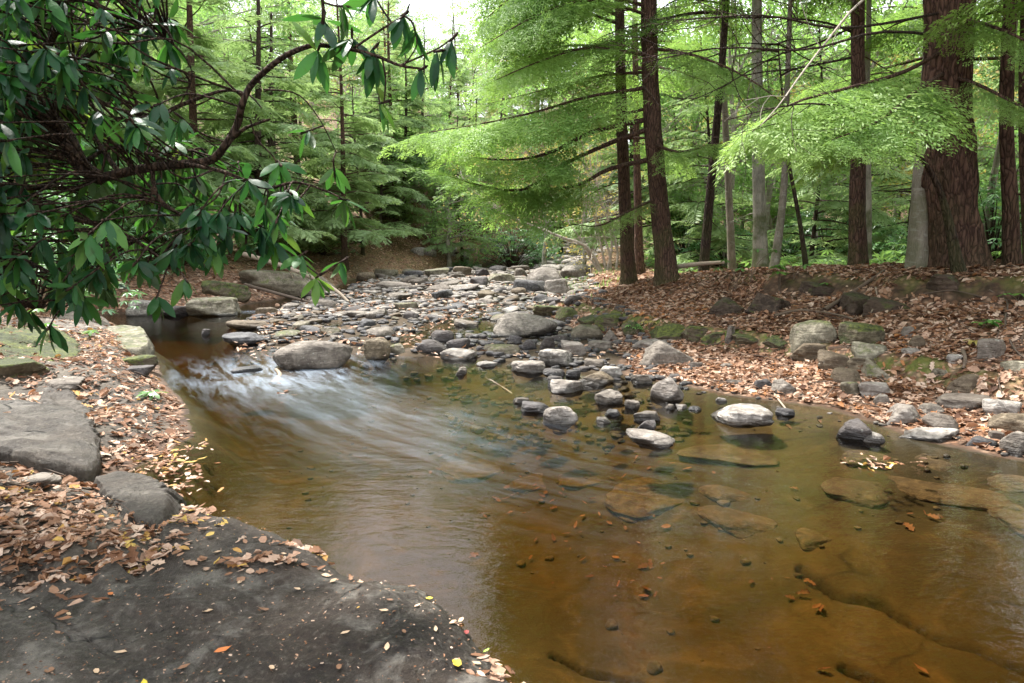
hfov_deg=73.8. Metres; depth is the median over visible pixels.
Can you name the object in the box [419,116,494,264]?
hemlock tree
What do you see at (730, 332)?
stone
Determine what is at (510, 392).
twig
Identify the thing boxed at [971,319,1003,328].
seedling
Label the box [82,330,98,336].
seedling
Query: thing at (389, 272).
boulder
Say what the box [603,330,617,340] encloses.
stone
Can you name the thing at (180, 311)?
stone
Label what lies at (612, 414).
stone
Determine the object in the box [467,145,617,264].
broadleaf tree
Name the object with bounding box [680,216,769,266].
rhododendron shrub
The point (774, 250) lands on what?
seedling
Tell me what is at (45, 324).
seedling
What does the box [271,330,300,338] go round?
cobble
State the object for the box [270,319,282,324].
cobble
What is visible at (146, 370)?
boulder
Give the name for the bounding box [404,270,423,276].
boulder
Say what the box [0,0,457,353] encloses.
rhododendron
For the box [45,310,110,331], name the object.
stone slab
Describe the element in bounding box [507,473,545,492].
submerged slab
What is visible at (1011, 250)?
hemlock tree
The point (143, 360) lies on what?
boulder
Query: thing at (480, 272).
boulder
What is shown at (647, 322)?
seedling
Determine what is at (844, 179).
broadleaf tree
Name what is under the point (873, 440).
stone
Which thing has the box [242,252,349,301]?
fallen branch
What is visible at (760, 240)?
birch tree
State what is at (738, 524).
submerged slab
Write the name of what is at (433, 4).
sky
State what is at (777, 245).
hemlock tree
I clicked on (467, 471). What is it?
submerged slab
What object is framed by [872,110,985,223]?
understory tree
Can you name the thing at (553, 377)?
stone
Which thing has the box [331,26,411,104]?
broadleaf tree
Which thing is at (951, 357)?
stone
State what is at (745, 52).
broadleaf tree
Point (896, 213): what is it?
broadleaf tree
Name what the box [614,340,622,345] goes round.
cobble
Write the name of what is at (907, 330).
stone
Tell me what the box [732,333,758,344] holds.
mossy block
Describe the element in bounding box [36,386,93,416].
stone slab
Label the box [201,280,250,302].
boulder
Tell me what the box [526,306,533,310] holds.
cobble
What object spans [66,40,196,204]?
understory tree
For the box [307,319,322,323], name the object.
cobble
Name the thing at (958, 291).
exposed root
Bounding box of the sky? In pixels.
[204,0,992,141]
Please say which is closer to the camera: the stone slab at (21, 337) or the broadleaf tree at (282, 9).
the stone slab at (21, 337)
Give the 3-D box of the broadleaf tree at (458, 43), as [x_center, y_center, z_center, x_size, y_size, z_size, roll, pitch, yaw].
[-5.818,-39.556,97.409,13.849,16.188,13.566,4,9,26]
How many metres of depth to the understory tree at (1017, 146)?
22.34 m
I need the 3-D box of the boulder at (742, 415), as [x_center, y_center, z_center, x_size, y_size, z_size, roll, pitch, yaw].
[1.918,0.647,5.716,0.511,0.207,0.406,3,9,19]
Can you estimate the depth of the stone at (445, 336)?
10.19 m
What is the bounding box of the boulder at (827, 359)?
[817,349,848,370]
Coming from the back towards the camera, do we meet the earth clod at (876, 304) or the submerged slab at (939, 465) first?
the earth clod at (876, 304)
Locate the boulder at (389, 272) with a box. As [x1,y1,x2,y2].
[374,269,397,277]
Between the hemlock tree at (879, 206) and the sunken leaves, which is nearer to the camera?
the sunken leaves
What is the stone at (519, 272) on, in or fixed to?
on the ground at (940, 599)
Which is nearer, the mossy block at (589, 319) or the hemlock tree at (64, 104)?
the mossy block at (589, 319)
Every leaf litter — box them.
[0,306,186,582]
[0,378,926,682]
[25,204,1000,325]
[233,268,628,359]
[551,261,1023,456]
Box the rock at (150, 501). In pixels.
[92,471,186,531]
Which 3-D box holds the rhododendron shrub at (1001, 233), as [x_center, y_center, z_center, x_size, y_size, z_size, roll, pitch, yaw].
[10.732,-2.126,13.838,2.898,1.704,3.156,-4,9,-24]
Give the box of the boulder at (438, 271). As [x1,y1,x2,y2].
[424,268,448,276]
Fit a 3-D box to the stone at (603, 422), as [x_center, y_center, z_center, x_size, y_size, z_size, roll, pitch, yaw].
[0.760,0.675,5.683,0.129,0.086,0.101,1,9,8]
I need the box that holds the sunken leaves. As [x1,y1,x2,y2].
[409,381,942,673]
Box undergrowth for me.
[643,210,1021,272]
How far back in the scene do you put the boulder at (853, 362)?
7.04 m
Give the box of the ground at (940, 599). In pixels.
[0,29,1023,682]
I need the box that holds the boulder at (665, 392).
[650,376,683,407]
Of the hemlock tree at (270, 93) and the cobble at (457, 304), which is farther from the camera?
the hemlock tree at (270, 93)
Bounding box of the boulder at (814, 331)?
[789,320,836,352]
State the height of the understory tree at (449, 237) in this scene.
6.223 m
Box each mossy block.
[532,305,561,316]
[555,307,577,321]
[577,315,594,324]
[594,313,622,331]
[621,321,641,335]
[649,324,684,340]
[681,325,707,342]
[701,332,724,346]
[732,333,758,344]
[762,334,786,350]
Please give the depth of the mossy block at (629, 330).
9.89 m
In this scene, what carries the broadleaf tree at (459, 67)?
on the ground at (940, 599)
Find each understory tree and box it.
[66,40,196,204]
[319,66,425,210]
[383,53,464,175]
[385,114,469,239]
[420,150,511,266]
[613,95,795,261]
[687,112,801,251]
[696,97,846,231]
[702,123,812,247]
[704,156,829,248]
[750,120,830,249]
[785,130,904,245]
[824,188,907,217]
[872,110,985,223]
[903,130,1001,211]
[974,99,1019,237]
[981,123,1020,231]
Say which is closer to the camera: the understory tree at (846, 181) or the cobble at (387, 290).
the cobble at (387, 290)
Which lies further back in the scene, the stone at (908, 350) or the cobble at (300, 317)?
the cobble at (300, 317)
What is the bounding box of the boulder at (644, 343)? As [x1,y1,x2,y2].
[632,338,667,349]
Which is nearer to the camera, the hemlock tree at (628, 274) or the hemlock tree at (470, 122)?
the hemlock tree at (628, 274)
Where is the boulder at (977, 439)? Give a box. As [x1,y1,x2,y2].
[964,436,998,447]
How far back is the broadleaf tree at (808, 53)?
49.49 m
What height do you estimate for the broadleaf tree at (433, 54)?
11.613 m
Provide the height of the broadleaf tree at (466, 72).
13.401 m
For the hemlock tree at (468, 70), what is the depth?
50.70 m
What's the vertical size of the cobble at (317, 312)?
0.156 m
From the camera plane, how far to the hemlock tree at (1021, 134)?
10.06 m
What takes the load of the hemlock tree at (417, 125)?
on the ground at (940, 599)
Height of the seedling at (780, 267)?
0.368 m
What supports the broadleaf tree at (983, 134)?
on the ground at (940, 599)
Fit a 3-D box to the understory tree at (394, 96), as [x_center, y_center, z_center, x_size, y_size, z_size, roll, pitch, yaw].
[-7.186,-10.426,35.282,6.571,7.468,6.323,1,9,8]
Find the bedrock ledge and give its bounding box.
[0,511,508,682]
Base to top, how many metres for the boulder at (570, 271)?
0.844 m
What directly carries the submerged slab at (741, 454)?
on the ground at (940, 599)
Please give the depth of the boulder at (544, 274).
20.66 m
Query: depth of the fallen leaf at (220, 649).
2.35 m
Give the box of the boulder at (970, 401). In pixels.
[935,393,991,410]
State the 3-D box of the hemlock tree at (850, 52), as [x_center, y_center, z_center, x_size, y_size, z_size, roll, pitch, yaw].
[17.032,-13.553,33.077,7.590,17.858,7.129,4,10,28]
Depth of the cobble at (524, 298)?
17.28 m
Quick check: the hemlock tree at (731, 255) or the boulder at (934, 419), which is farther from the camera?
the hemlock tree at (731, 255)
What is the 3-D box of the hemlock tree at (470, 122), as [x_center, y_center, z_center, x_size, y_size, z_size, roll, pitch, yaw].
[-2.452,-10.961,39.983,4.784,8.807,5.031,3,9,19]
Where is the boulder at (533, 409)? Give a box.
[521,401,548,416]
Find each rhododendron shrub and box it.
[3,169,131,291]
[11,138,185,275]
[11,226,146,314]
[121,219,227,267]
[285,203,364,255]
[452,257,480,267]
[461,196,499,222]
[474,219,546,267]
[522,244,563,265]
[644,210,722,265]
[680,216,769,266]
[768,217,808,259]
[781,192,875,264]
[837,218,907,263]
[893,155,1021,261]
[985,212,1021,249]
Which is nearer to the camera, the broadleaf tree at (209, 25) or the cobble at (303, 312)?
the cobble at (303, 312)
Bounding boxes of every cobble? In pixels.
[249,314,266,318]
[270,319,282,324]
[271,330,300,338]
[281,303,299,307]
[282,312,296,316]
[294,315,303,319]
[300,325,319,333]
[301,311,313,316]
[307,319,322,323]
[310,299,337,307]
[310,310,322,314]
[345,306,361,310]
[360,319,375,326]
[365,308,387,318]
[366,326,394,337]
[375,273,389,278]
[382,289,393,292]
[389,312,400,316]
[400,276,420,282]
[403,311,417,318]
[407,291,422,295]
[408,277,429,284]
[409,284,425,287]
[422,314,448,322]
[425,284,450,291]
[431,289,452,298]
[440,280,459,285]
[442,306,457,311]
[445,303,464,305]
[451,274,465,277]
[454,318,478,329]
[461,293,472,296]
[465,333,472,337]
[470,276,488,284]
[472,266,484,269]
[477,291,494,298]
[478,298,494,304]
[481,312,501,317]
[488,265,506,270]
[490,314,503,321]
[494,287,506,292]
[499,301,515,306]
[501,306,521,311]
[502,295,520,301]
[510,265,528,270]
[510,287,525,294]
[520,297,531,300]
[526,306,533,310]
[533,295,547,300]
[547,297,559,303]
[553,320,567,326]
[553,334,570,341]
[564,295,582,305]
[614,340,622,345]
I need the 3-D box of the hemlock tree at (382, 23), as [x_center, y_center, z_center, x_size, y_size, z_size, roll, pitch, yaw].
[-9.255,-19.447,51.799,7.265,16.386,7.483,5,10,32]
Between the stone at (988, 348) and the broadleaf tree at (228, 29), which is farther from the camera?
the broadleaf tree at (228, 29)
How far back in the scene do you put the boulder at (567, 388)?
6.78 m
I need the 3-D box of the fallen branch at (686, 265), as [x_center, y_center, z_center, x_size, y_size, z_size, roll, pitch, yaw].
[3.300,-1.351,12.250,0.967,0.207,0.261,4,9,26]
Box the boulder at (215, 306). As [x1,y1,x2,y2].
[185,296,240,322]
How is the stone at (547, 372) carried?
on the ground at (940, 599)
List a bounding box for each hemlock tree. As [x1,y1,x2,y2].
[5,1,230,258]
[10,22,130,192]
[59,0,238,238]
[84,0,301,251]
[100,3,186,152]
[170,0,337,260]
[211,2,352,232]
[217,32,338,251]
[218,0,367,198]
[276,115,319,193]
[280,0,333,127]
[283,0,415,269]
[313,83,401,255]
[345,35,400,183]
[346,0,447,226]
[349,83,431,237]
[356,0,414,172]
[363,34,462,226]
[377,0,900,287]
[387,20,460,194]
[391,41,432,131]
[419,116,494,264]
[426,17,479,164]
[428,0,500,161]
[434,76,504,229]
[441,65,496,194]
[447,0,697,286]
[479,55,533,148]
[484,60,535,191]
[518,75,551,116]
[521,96,597,253]
[544,0,723,253]
[547,91,601,175]
[565,0,733,274]
[580,0,835,270]
[596,0,1023,269]
[602,134,671,247]
[614,36,721,220]
[625,0,796,269]
[641,87,723,256]
[648,36,785,272]
[703,4,824,230]
[752,23,900,265]
[755,0,859,268]
[777,3,1020,118]
[778,0,915,264]
[779,0,871,260]
[789,5,918,263]
[796,0,919,240]
[802,86,895,253]
[825,0,1023,264]
[848,41,993,257]
[870,0,989,213]
[871,0,1020,198]
[875,0,1023,262]
[878,186,909,220]
[898,0,1023,61]
[901,5,1020,219]
[916,15,1019,235]
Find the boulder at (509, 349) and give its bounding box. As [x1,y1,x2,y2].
[484,344,519,354]
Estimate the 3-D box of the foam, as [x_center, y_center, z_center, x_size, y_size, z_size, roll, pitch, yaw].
[-2.619,0.395,7.596,0.101,0.149,0.328,-1,9,-8]
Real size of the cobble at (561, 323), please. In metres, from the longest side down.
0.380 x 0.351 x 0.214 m
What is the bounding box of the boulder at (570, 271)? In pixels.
[560,264,593,277]
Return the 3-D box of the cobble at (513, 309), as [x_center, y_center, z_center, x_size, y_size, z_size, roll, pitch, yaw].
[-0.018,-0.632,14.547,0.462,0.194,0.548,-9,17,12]
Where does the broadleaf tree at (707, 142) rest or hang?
on the ground at (940, 599)
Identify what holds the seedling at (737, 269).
on the ground at (940, 599)
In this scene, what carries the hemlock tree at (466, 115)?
on the ground at (940, 599)
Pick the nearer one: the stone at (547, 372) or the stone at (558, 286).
the stone at (547, 372)
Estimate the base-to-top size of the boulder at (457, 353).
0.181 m
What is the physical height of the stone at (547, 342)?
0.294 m
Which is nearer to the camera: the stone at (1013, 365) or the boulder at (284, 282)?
the stone at (1013, 365)
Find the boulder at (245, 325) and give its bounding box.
[226,320,268,331]
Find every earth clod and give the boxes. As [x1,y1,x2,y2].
[708,297,744,315]
[745,293,790,313]
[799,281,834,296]
[838,291,869,315]
[862,296,909,316]
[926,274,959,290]
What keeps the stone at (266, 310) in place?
in the stream water
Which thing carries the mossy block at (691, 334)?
on the ground at (940, 599)
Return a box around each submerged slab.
[439,458,499,482]
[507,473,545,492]
[558,473,600,489]
[604,477,684,522]
[676,443,778,466]
[697,505,776,538]
[699,485,750,502]
[795,528,831,551]
[821,477,891,508]
[840,450,893,469]
[888,476,1022,510]
[915,454,951,471]
[987,474,1023,492]
[987,503,1023,537]
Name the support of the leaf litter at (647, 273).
on the ground at (940, 599)
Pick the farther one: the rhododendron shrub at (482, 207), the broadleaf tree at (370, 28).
the broadleaf tree at (370, 28)
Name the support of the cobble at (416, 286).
on the ground at (940, 599)
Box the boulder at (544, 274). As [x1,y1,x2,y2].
[526,267,560,281]
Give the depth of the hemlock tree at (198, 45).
20.23 m
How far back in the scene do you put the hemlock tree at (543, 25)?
10.69 m
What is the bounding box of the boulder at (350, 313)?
[338,311,365,316]
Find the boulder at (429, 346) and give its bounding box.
[416,339,446,354]
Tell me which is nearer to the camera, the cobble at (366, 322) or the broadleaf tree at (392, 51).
the cobble at (366, 322)
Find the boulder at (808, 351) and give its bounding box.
[790,343,825,361]
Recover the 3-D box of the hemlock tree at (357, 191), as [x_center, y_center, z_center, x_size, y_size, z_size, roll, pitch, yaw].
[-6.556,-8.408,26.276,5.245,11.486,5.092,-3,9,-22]
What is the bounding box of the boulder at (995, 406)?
[982,398,1021,415]
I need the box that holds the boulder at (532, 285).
[512,279,544,291]
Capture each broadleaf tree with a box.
[23,0,337,122]
[102,0,222,99]
[103,0,240,111]
[106,0,222,132]
[139,0,358,142]
[142,6,265,108]
[168,1,286,104]
[176,1,274,110]
[199,6,314,141]
[250,2,354,134]
[262,0,352,48]
[265,0,386,154]
[269,0,336,50]
[275,0,430,146]
[275,1,408,114]
[307,36,410,117]
[318,4,456,108]
[331,0,412,46]
[331,0,463,113]
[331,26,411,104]
[336,5,418,49]
[359,0,448,78]
[385,1,539,121]
[408,36,461,100]
[412,0,476,61]
[418,88,504,172]
[424,58,498,160]
[426,15,496,122]
[428,13,502,105]
[449,40,547,110]
[456,28,529,157]
[461,6,540,148]
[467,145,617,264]
[471,0,740,178]
[481,40,562,113]
[503,124,648,263]
[552,0,921,265]
[557,0,834,246]
[566,1,791,165]
[571,0,973,229]
[581,108,749,179]
[640,5,762,143]
[645,63,783,247]
[688,48,994,238]
[727,12,803,86]
[745,0,1021,241]
[749,0,1019,178]
[762,0,987,207]
[777,7,850,184]
[793,0,999,111]
[815,61,998,218]
[841,43,1018,220]
[878,50,998,214]
[973,17,999,195]
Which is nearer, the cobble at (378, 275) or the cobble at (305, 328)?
the cobble at (305, 328)
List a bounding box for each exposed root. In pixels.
[774,307,856,319]
[822,269,885,310]
[920,290,1009,299]
[948,349,966,369]
[951,289,1023,364]
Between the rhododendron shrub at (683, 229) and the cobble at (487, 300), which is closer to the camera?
the cobble at (487, 300)
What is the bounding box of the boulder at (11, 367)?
[0,358,51,378]
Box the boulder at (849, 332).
[838,321,885,345]
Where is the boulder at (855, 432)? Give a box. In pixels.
[836,418,872,446]
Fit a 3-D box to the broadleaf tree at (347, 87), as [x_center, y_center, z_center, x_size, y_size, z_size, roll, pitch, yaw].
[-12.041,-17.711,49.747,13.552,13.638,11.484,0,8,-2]
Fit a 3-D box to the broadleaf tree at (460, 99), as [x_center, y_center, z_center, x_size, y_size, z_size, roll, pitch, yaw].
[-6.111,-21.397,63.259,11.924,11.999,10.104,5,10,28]
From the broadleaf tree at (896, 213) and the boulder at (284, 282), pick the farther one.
the broadleaf tree at (896, 213)
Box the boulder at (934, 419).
[922,412,958,428]
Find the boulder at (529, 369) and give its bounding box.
[511,360,544,378]
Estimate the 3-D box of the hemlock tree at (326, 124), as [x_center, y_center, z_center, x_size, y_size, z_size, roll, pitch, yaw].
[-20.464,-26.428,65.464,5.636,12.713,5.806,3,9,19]
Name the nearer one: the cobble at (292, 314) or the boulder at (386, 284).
the cobble at (292, 314)
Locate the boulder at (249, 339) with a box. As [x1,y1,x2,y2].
[222,332,267,348]
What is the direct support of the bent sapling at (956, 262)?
on the ground at (940, 599)
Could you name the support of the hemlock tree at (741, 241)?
on the ground at (940, 599)
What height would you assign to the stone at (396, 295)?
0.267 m
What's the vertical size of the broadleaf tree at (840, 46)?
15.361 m
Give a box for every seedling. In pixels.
[28,309,44,314]
[44,322,56,338]
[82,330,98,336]
[136,390,167,400]
[625,324,642,333]
[639,320,656,328]
[713,259,745,290]
[750,249,776,280]
[769,265,788,286]
[782,259,814,279]
[962,339,976,344]
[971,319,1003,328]
[997,293,1023,300]
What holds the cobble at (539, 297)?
on the ground at (940, 599)
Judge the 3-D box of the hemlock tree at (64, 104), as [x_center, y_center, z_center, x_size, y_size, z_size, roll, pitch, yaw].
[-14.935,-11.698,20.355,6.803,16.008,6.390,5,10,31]
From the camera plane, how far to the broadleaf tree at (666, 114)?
33.72 m
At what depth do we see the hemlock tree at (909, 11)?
12.13 m
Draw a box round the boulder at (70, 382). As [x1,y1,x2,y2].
[45,376,84,389]
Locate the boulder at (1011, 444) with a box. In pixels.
[999,431,1023,457]
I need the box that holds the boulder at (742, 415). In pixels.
[710,403,773,428]
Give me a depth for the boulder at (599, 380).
7.12 m
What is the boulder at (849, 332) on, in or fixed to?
on the ground at (940, 599)
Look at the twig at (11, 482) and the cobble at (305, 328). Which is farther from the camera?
the cobble at (305, 328)
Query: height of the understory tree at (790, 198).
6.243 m
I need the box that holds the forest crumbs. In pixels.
[0,517,510,682]
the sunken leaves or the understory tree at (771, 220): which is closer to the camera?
the sunken leaves
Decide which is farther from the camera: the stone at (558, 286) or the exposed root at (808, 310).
the stone at (558, 286)
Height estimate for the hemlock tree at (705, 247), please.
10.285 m
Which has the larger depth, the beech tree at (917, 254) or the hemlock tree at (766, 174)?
the hemlock tree at (766, 174)
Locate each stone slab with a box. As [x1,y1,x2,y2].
[0,325,80,360]
[0,399,101,482]
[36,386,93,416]
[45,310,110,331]
[107,325,154,355]
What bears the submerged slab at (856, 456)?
on the ground at (940, 599)
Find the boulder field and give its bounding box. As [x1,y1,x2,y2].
[410,225,619,269]
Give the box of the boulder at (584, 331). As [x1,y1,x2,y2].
[570,324,602,339]
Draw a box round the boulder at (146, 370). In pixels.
[123,365,153,377]
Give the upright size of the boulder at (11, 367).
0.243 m
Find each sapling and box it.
[704,38,850,264]
[756,129,966,272]
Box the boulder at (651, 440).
[626,428,674,450]
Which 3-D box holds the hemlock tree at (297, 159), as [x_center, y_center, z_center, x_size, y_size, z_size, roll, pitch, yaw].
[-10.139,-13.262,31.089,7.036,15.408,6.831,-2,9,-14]
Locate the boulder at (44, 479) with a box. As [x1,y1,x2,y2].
[17,472,61,486]
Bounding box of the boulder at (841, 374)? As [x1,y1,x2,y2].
[830,367,861,382]
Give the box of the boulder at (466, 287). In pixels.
[450,284,479,290]
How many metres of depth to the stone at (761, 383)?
6.74 m
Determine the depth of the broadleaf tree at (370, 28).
90.64 m
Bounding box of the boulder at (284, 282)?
[238,269,335,299]
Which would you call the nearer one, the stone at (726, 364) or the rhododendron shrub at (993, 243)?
the stone at (726, 364)
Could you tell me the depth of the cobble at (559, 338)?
9.99 m
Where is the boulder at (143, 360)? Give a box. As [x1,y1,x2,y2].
[121,355,157,369]
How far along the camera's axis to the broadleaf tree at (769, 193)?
24.65 m
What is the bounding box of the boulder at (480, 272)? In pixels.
[474,269,489,275]
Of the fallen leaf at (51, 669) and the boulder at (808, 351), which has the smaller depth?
the fallen leaf at (51, 669)
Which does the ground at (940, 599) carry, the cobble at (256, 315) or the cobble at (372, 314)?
the cobble at (372, 314)
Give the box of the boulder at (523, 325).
[493,312,557,337]
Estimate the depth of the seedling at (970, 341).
6.54 m
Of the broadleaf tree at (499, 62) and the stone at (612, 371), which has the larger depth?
the broadleaf tree at (499, 62)
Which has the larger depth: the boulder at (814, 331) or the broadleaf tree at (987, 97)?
the broadleaf tree at (987, 97)
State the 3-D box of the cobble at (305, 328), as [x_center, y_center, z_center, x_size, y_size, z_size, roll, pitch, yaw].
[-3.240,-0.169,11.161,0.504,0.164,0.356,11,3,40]
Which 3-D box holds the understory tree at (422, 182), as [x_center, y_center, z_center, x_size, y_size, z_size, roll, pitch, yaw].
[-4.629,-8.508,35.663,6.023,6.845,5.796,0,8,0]
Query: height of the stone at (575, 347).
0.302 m
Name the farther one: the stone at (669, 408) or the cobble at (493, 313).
the cobble at (493, 313)
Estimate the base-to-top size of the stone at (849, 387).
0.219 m
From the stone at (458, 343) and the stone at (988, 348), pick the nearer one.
the stone at (988, 348)
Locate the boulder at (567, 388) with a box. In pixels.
[550,379,583,397]
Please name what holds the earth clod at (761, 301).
on the ground at (940, 599)
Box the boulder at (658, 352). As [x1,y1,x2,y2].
[639,340,693,366]
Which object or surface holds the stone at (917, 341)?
on the ground at (940, 599)
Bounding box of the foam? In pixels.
[270,368,281,385]
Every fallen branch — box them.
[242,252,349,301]
[243,283,309,302]
[677,261,724,268]
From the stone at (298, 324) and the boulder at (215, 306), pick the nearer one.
the stone at (298, 324)
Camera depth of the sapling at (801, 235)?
11.00 m
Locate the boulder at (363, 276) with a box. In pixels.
[356,272,374,280]
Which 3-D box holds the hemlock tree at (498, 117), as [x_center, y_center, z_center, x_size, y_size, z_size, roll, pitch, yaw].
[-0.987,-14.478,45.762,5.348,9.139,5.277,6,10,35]
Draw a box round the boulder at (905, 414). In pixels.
[885,403,921,424]
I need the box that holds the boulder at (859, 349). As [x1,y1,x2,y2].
[851,341,887,358]
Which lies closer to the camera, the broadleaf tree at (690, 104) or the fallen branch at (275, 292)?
the fallen branch at (275, 292)
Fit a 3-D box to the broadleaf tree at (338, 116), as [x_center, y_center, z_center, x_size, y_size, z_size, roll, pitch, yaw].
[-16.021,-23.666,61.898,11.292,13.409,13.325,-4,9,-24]
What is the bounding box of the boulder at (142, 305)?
[126,300,152,321]
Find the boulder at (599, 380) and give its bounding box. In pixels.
[578,371,613,390]
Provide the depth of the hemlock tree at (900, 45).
14.98 m
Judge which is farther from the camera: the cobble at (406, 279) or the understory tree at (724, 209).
the understory tree at (724, 209)
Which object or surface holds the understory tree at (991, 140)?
on the ground at (940, 599)
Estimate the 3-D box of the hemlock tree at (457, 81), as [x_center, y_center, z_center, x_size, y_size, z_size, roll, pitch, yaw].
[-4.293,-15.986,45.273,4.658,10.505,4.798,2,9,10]
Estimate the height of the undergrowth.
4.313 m
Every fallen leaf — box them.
[44,667,53,672]
[177,663,189,668]
[214,646,230,651]
[452,659,460,666]
[466,669,474,673]
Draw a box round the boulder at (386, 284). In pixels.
[376,281,410,288]
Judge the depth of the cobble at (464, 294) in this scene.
17.67 m
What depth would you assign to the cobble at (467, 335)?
10.65 m
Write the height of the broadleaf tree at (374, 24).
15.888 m
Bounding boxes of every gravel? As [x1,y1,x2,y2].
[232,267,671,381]
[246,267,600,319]
[443,351,692,449]
[589,358,1008,472]
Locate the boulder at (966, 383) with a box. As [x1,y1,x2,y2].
[946,374,979,392]
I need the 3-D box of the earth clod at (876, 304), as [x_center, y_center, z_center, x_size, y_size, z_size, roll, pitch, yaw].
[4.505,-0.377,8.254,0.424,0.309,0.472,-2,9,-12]
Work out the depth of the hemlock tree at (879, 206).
26.39 m
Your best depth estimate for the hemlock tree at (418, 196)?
32.96 m
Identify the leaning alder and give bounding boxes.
[437,71,668,274]
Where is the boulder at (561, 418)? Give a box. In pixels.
[542,406,577,431]
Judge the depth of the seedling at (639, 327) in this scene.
9.83 m
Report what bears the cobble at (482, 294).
on the ground at (940, 599)
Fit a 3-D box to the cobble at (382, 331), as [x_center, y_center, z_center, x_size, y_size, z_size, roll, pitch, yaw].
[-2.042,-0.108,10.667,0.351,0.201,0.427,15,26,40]
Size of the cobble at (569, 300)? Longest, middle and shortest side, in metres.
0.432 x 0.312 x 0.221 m
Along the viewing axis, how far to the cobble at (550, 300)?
15.63 m
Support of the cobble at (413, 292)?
on the ground at (940, 599)
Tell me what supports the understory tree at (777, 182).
on the ground at (940, 599)
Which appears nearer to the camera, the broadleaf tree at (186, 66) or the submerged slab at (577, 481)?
the submerged slab at (577, 481)
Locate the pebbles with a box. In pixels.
[286,389,1020,675]
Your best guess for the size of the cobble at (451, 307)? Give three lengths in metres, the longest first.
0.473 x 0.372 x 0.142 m
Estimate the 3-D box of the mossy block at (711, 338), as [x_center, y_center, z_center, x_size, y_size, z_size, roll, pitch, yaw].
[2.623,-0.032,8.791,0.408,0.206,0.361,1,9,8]
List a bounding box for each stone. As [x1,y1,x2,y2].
[161,306,187,320]
[201,329,209,338]
[231,366,262,376]
[255,307,277,315]
[292,321,309,330]
[320,327,341,334]
[363,337,390,368]
[388,292,410,299]
[390,343,404,353]
[393,302,418,310]
[430,330,453,343]
[446,338,470,348]
[454,367,466,379]
[476,361,497,369]
[488,274,515,281]
[508,335,521,344]
[513,397,529,407]
[514,268,526,276]
[522,339,536,349]
[540,337,554,349]
[543,368,564,379]
[544,279,569,294]
[548,376,563,391]
[561,340,585,356]
[565,370,580,380]
[584,358,604,367]
[587,340,612,349]
[594,389,622,409]
[596,417,610,427]
[600,366,622,377]
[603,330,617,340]
[605,409,620,419]
[624,400,639,413]
[631,375,652,387]
[633,410,659,425]
[637,420,655,430]
[665,404,674,413]
[675,404,687,412]
[688,362,702,368]
[688,406,700,413]
[715,397,726,404]
[719,363,731,368]
[725,325,734,344]
[726,379,742,384]
[754,379,771,388]
[771,378,795,394]
[775,408,794,420]
[840,381,860,395]
[858,382,889,397]
[863,432,884,448]
[873,394,889,405]
[900,326,914,337]
[901,348,919,355]
[908,335,925,348]
[917,403,944,413]
[931,368,947,376]
[946,354,962,363]
[976,338,1005,360]
[988,430,1004,440]
[1000,360,1023,373]
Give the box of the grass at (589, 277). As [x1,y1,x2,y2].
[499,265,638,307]
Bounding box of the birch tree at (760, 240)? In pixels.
[718,0,769,266]
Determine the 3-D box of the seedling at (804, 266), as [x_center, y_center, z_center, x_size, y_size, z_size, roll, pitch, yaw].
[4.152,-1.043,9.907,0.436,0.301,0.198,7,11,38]
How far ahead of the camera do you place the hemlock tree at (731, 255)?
13.73 m
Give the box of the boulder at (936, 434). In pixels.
[899,427,959,442]
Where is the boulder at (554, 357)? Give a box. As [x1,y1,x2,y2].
[538,349,572,366]
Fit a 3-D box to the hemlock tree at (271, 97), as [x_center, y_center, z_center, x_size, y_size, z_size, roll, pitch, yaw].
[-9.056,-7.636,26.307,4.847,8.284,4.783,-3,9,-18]
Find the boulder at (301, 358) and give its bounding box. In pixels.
[272,340,352,377]
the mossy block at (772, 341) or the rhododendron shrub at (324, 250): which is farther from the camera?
the rhododendron shrub at (324, 250)
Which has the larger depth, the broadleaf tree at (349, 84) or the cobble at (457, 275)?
the broadleaf tree at (349, 84)
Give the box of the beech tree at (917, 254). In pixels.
[904,55,928,269]
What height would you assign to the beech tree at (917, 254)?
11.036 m
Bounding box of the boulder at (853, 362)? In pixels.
[846,357,874,370]
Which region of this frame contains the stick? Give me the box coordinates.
[769,389,785,407]
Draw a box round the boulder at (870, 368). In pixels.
[861,358,890,380]
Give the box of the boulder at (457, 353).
[440,348,476,363]
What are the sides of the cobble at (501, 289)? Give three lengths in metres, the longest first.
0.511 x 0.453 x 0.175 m
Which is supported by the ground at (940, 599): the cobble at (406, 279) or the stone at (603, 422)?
the cobble at (406, 279)
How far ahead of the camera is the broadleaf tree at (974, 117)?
32.77 m
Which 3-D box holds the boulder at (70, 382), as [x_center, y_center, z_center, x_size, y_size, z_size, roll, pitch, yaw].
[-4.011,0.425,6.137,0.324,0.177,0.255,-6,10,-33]
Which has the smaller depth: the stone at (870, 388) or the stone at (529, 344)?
the stone at (870, 388)
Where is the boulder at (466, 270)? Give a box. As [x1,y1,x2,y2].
[453,266,471,274]
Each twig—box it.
[0,480,35,488]
[486,377,512,393]
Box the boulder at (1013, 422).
[986,413,1023,431]
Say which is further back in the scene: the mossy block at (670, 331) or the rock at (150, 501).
the mossy block at (670, 331)
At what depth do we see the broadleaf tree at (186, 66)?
32.95 m

